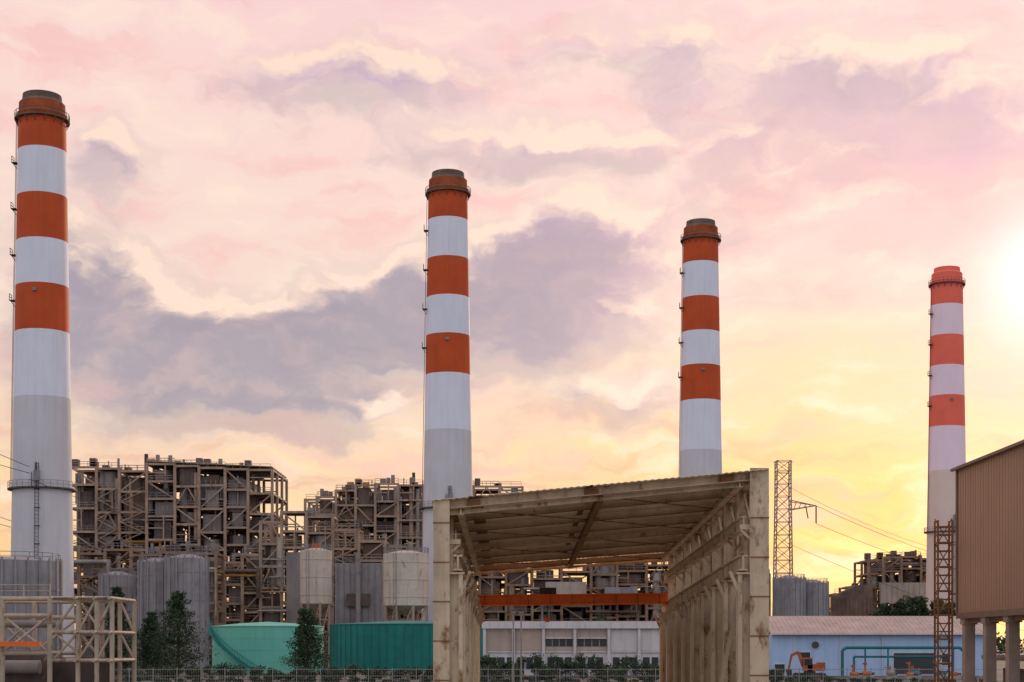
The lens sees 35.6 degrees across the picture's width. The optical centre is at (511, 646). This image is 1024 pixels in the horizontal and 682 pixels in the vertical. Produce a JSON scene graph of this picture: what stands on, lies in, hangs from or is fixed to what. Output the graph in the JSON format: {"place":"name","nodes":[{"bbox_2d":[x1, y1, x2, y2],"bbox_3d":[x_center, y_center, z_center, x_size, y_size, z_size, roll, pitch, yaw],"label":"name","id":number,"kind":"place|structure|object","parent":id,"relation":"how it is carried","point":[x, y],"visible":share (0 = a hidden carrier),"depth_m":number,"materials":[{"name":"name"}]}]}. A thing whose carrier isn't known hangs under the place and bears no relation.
{"place":"outdoors","nodes":[
{"label":"outdoors","id":0,"kind":"place"},
{"bbox_2d":[286,552,383,623],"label":"filter house","id":1,"kind":"structure","parent":0,"point":[358,591],"depth_m":318.40,"materials":[{"name":"grey metal"}]},
{"bbox_2d":[0,0,1023,646],"label":"sky","id":2,"kind":"structure","parent":0,"point":[247,180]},
{"bbox_2d":[81,647,1023,679],"bbox_3d":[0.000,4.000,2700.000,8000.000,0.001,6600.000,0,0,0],"label":"ground","id":3,"kind":"structure","parent":0,"point":[1000,664],"depth_m":204.26,"materials":[{"name":"grey concrete"}]},
{"bbox_2d":[0,551,62,656],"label":"storage tank","id":4,"kind":"object","parent":3,"relation":"on","point":[18,569],"visible":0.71,"depth_m":214.15,"materials":[{"name":"grey metal"}]},
{"bbox_2d":[7,90,76,656],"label":"striped chimney","id":5,"kind":"object","parent":3,"relation":"on","point":[41,518],"visible":0.92,"depth_m":263.52,"materials":[{"name":"concrete"}]},
{"bbox_2d":[0,584,136,681],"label":"tubular pipe frame","id":6,"kind":"object","parent":3,"relation":"on","point":[34,664],"visible":1,"depth_m":136.36,"materials":[{"name":"beige metal"}]},
{"bbox_2d":[98,569,135,666],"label":"ribbed silo","id":7,"kind":"object","parent":3,"relation":"on","point":[123,580],"visible":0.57,"depth_m":304.88,"materials":[{"name":"grey metal"}]},
{"bbox_2d":[91,587,143,668],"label":"conifer tree","id":8,"kind":"object","parent":3,"relation":"on","point":[116,592],"visible":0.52,"depth_m":209.19,"materials":[{"name":"green plant"}]},
{"bbox_2d":[73,539,224,664],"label":"process pipe rack","id":9,"kind":"object","parent":3,"relation":"on","point":[91,568],"visible":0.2,"depth_m":318.15,"materials":[{"name":"brown metal"}]},
{"bbox_2d":[137,555,163,666],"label":"ribbed silo","id":10,"kind":"object","parent":3,"relation":"on","point":[150,583],"visible":0.53,"depth_m":289.72,"materials":[{"name":"grey metal"}]},
{"bbox_2d":[131,611,171,672],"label":"conifer tree","id":11,"kind":"object","parent":3,"relation":"on","point":[148,629],"visible":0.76,"depth_m":216.96,"materials":[{"name":"green plant"}]},
{"bbox_2d":[72,454,287,656],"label":"boiler house","id":12,"kind":"structure","parent":3,"relation":"on","point":[225,500],"depth_m":366.96,"materials":[{"name":"beige metal"}]},
{"bbox_2d":[142,590,219,676],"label":"conifer tree","id":13,"kind":"object","parent":3,"relation":"on","point":[177,608],"visible":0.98,"depth_m":206.57,"materials":[{"name":"green plant"}]},
{"bbox_2d":[164,551,208,668],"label":"ribbed silo","id":14,"kind":"object","parent":3,"relation":"on","point":[188,574],"visible":0.66,"depth_m":286.70,"materials":[{"name":"grey metal"}]},
{"bbox_2d":[207,621,323,672],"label":"oil tank","id":15,"kind":"object","parent":3,"relation":"on","point":[250,645],"visible":0.76,"depth_m":235.37,"materials":[{"name":"teal metal"}]},
{"bbox_2d":[279,608,334,676],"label":"conifer tree","id":16,"kind":"object","parent":3,"relation":"on","point":[306,650],"visible":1,"depth_m":206.53,"materials":[{"name":"green plant"}]},
{"bbox_2d":[114,662,504,679],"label":"hedge","id":17,"kind":"object","parent":3,"relation":"on","point":[193,674],"visible":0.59,"depth_m":191.32,"materials":[{"name":"green plant"}]},
{"bbox_2d":[300,543,331,666],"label":"cement silo","id":18,"kind":"object","parent":3,"relation":"on","point":[316,577],"visible":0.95,"depth_m":302.48,"materials":[{"name":"grey metal"}]},
{"bbox_2d":[210,507,422,660],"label":"process pipe rack","id":19,"kind":"object","parent":3,"relation":"on","point":[278,547],"visible":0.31,"depth_m":340.83,"materials":[{"name":"beige metal"}]},
{"bbox_2d":[383,547,428,620],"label":"cement silo","id":20,"kind":"object","parent":3,"relation":"on","point":[406,583],"visible":0.91,"depth_m":289.40,"materials":[{"name":"grey metal"}]},
{"bbox_2d":[330,621,482,670],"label":"shed","id":21,"kind":"object","parent":3,"relation":"on","point":[391,644],"visible":0.56,"depth_m":262.31,"materials":[{"name":"teal metal"}]},
{"bbox_2d":[304,472,523,660],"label":"boiler house","id":22,"kind":"structure","parent":3,"relation":"on","point":[394,517],"depth_m":402.42,"materials":[{"name":"beige metal"}]},
{"bbox_2d":[419,169,472,620],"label":"striped chimney","id":23,"kind":"object","parent":3,"relation":"on","point":[447,433],"visible":0.73,"depth_m":309.90,"materials":[{"name":"concrete"}]},
{"bbox_2d":[114,675,982,681],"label":"shrubs","id":24,"kind":"object","parent":3,"relation":"on","point":[484,679],"visible":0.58,"depth_m":169.53,"materials":[{"name":"green plant"}]},
{"bbox_2d":[81,632,1023,653],"bbox_3d":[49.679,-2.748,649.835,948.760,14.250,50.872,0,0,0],"label":"distant trees","id":25,"kind":"object","parent":3,"relation":"on","point":[1000,646],"visible":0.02,"depth_m":635.69,"materials":[{"name":"green plant"}]},
{"bbox_2d":[114,668,1002,681],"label":"boundary fence","id":26,"kind":"object","parent":3,"relation":"on","point":[559,669],"visible":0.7,"depth_m":166.37,"materials":[{"name":"grey metal"}]},
{"bbox_2d":[480,652,658,677],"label":"hedge","id":27,"kind":"object","parent":3,"relation":"on","point":[578,664],"visible":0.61,"depth_m":204.56,"materials":[{"name":"green plant"}]},
{"bbox_2d":[594,615,612,620],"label":"broadleaf tree","id":28,"kind":"object","parent":3,"relation":"on","point":[601,618],"visible":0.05,"depth_m":271.62,"materials":[{"name":"green plant"}]},
{"bbox_2d":[474,554,770,621],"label":"turbine house","id":29,"kind":"structure","parent":3,"relation":"on","point":[629,578],"depth_m":390.68,"materials":[{"name":"brown metal"}]},
{"bbox_2d":[508,667,828,679],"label":"shrubs","id":30,"kind":"object","parent":3,"relation":"on","point":[551,675],"visible":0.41,"depth_m":183.60,"materials":[{"name":"green plant"}]},
{"bbox_2d":[678,218,721,476],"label":"striped chimney","id":31,"kind":"object","parent":3,"relation":"on","point":[700,441],"visible":0.61,"depth_m":349.17,"materials":[{"name":"concrete"}]},
{"bbox_2d":[772,574,805,615],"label":"ribbed silo","id":32,"kind":"object","parent":3,"relation":"on","point":[788,595],"visible":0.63,"depth_m":385.51,"materials":[{"name":"grey metal"}]},
{"bbox_2d":[773,460,816,577],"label":"transmission tower","id":33,"kind":"structure","parent":3,"relation":"on","point":[789,508],"depth_m":399.50,"materials":[{"name":"grey metal"}]},
{"bbox_2d":[0,454,1022,630],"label":"power cables","id":34,"kind":"object","parent":33,"relation":"attached to","point":[280,558],"visible":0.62,"depth_m":332.05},
{"bbox_2d":[786,651,824,677],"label":"excavator","id":35,"kind":"object","parent":3,"relation":"on","point":[806,663],"visible":0.7,"depth_m":192.65,"materials":[{"name":"metal"}]},
{"bbox_2d":[806,578,828,615],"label":"ribbed silo","id":36,"kind":"object","parent":3,"relation":"on","point":[817,597],"visible":0.43,"depth_m":389.92,"materials":[{"name":"grey metal"}]},
{"bbox_2d":[829,550,925,615],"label":"process plant","id":37,"kind":"object","parent":3,"relation":"on","point":[864,597],"visible":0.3,"depth_m":438.54,"materials":[{"name":"brown metal"}]},
{"bbox_2d":[870,600,908,615],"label":"broadleaf tree","id":38,"kind":"object","parent":3,"relation":"on","point":[885,609],"visible":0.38,"depth_m":266.55,"materials":[{"name":"green plant"}]},
{"bbox_2d":[841,646,961,678],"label":"pump manifold","id":39,"kind":"object","parent":3,"relation":"on","point":[864,673],"visible":0.75,"depth_m":195.01,"materials":[{"name":"metal"}]},
{"bbox_2d":[899,595,933,615],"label":"broadleaf tree","id":40,"kind":"object","parent":3,"relation":"on","point":[919,604],"visible":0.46,"depth_m":267.92,"materials":[{"name":"green plant"}]},
{"bbox_2d":[929,597,955,615],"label":"broadleaf tree","id":41,"kind":"object","parent":3,"relation":"on","point":[931,605],"visible":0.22,"depth_m":264.51,"materials":[{"name":"green plant"}]},
{"bbox_2d":[924,266,965,615],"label":"striped chimney","id":42,"kind":"object","parent":3,"relation":"on","point":[946,439],"visible":0.79,"depth_m":395.26,"materials":[{"name":"metal"}]},
{"bbox_2d":[123,680,1001,681],"bbox_3d":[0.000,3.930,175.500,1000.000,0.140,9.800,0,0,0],"label":"road","id":43,"kind":"structure","parent":0,"point":[528,680],"depth_m":180.01,"materials":[{"name":"grey asphalt"}]},
{"bbox_2d":[482,621,658,674],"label":"office building","id":44,"kind":"structure","parent":0,"point":[612,642],"depth_m":219.08,"materials":[{"name":"white concrete"}]},
{"bbox_2d":[769,616,997,675],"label":"workshop building","id":45,"kind":"structure","parent":0,"point":[826,639],"depth_m":213.28,"materials":[{"name":"blue metal"}]},
{"label":"concrete yard","id":46,"kind":"structure","parent":0,"visible":0},
{"bbox_2d":[511,612,515,681],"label":"utility pole","id":47,"kind":"object","parent":46,"relation":"on","point":[513,650],"visible":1,"depth_m":158.33,"materials":[{"name":"metal"}]},
{"bbox_2d":[519,612,523,681],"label":"utility pole","id":48,"kind":"object","parent":46,"relation":"on","point":[521,646],"visible":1,"depth_m":158.34,"materials":[{"name":"metal"}]},
{"bbox_2d":[431,468,768,681],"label":"crane hall canopy","id":49,"kind":"object","parent":46,"relation":"on","point":[706,536],"visible":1,"depth_m":110.04,"materials":[{"name":"beige metal"}]},
{"bbox_2d":[477,588,668,621],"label":"overhead crane","id":50,"kind":"object","parent":49,"relation":"attached to","point":[547,596],"visible":0.84,"depth_m":143.93,"materials":[{"name":"metal"}]},
{"bbox_2d":[934,518,954,681],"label":"ladder tower","id":51,"kind":"structure","parent":46,"relation":"on","point":[948,590],"depth_m":122.45,"materials":[{"name":"brown metal"}]},
{"bbox_2d":[950,439,1023,681],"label":"elevated warehouse","id":52,"kind":"structure","parent":46,"relation":"on","point":[989,541],"depth_m":113.60,"materials":[{"name":"metal"}]}
]}

